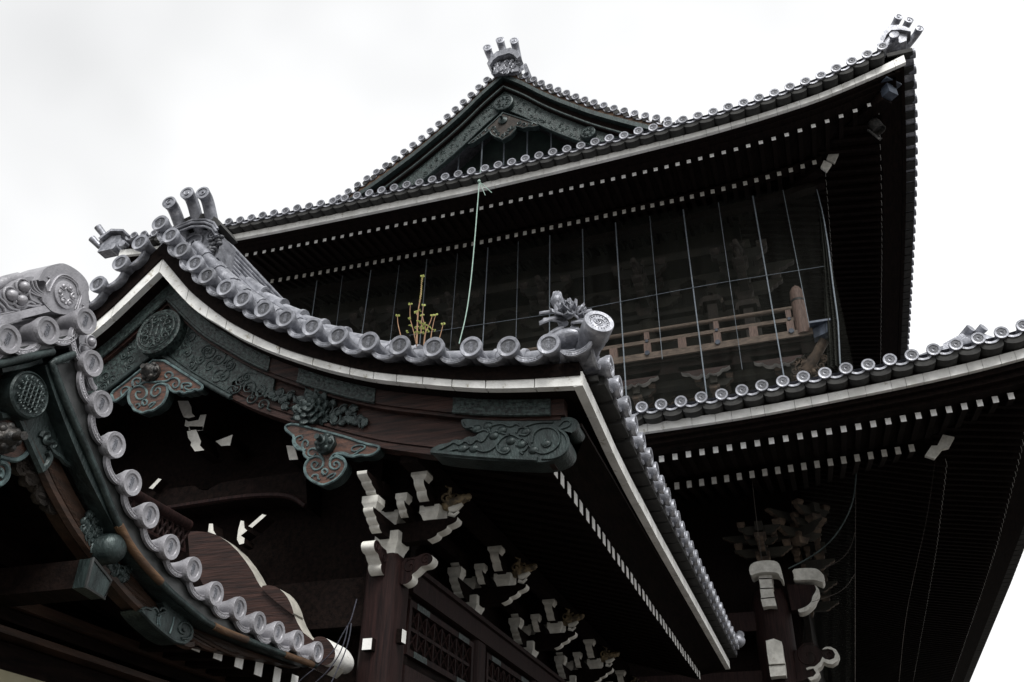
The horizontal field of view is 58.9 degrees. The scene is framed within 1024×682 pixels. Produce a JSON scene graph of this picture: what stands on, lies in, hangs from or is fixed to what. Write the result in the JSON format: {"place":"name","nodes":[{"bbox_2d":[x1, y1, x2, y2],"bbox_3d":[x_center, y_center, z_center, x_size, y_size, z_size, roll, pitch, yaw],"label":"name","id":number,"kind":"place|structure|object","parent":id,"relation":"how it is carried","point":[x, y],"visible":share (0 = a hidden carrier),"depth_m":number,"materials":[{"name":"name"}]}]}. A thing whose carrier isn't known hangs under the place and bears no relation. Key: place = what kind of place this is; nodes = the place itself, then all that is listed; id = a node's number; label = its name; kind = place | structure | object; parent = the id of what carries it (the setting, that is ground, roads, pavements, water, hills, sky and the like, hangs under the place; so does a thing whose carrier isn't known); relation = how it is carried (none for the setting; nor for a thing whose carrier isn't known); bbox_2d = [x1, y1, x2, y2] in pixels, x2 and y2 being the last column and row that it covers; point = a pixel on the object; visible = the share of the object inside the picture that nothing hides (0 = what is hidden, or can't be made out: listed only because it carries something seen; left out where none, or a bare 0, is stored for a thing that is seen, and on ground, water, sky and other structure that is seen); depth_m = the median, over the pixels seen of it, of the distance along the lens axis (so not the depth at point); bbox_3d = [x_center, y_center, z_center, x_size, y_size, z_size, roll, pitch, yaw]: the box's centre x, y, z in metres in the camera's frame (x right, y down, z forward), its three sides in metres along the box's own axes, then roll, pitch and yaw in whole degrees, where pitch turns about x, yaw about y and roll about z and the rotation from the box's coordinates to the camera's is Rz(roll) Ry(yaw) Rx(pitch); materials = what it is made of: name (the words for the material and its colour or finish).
{"place":"outdoors","nodes":[
{"label":"outdoors","id":0,"kind":"place"},
{"bbox_2d":[0,263,323,681],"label":"gate wing","id":1,"kind":"structure","parent":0,"point":[96,585],"depth_m":7.14,"materials":[{"name":"grey tile"}]},
{"bbox_2d":[87,187,744,681],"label":"temple porch","id":2,"kind":"object","parent":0,"point":[469,511],"visible":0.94,"depth_m":11.55,"materials":[{"name":"wood"}]},
{"bbox_2d":[298,599,356,681],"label":"power cable","id":3,"kind":"object","parent":2,"relation":"attached to","point":[335,648],"visible":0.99,"depth_m":9.69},
{"bbox_2d":[395,274,444,346],"bbox_3d":[-1.160,-0.381,11.423,0.701,1.064,0.157,-9,-34,16],"label":"weed plant","id":4,"kind":"object","parent":2,"relation":"on","point":[420,322],"visible":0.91,"depth_m":11.29,"materials":[{"name":"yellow plant"}]},
{"bbox_2d":[0,0,1023,681],"label":"sky","id":5,"kind":"structure","parent":0,"point":[110,109],"materials":[{"name":"white"}]},
{"bbox_2d":[89,14,1023,681],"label":"hall","id":6,"kind":"structure","parent":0,"point":[887,416],"depth_m":26.44,"materials":[{"name":"wood"}]},
{"bbox_2d":[459,167,491,343],"bbox_3d":[-0.984,-2.563,25.188,0.761,6.074,0.110,-7,-33,12],"label":"hanging string","id":7,"kind":"object","parent":6,"relation":"hanging from","point":[479,181],"visible":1,"depth_m":25.21,"materials":[{"name":"grey"}]},
{"bbox_2d":[312,189,840,395],"bbox_3d":[0.311,-0.163,26.523,17.592,7.120,0.217,-9,-34,16],"label":"bird net","id":8,"kind":"object","parent":6,"relation":"hanging from","point":[832,340],"visible":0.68,"depth_m":24.68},
{"bbox_2d":[752,465,934,681],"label":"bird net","id":9,"kind":"object","parent":6,"relation":"hanging from","point":[854,494],"visible":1,"depth_m":19.74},
{"bbox_2d":[867,118,885,140],"bbox_3d":[9.959,-5.998,24.889,0.446,1.461,0.388,-25,-40,35],"label":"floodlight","id":10,"kind":"object","parent":6,"relation":"hanging from","point":[876,126],"visible":0.96,"depth_m":24.72,"materials":[{"name":"metal"}]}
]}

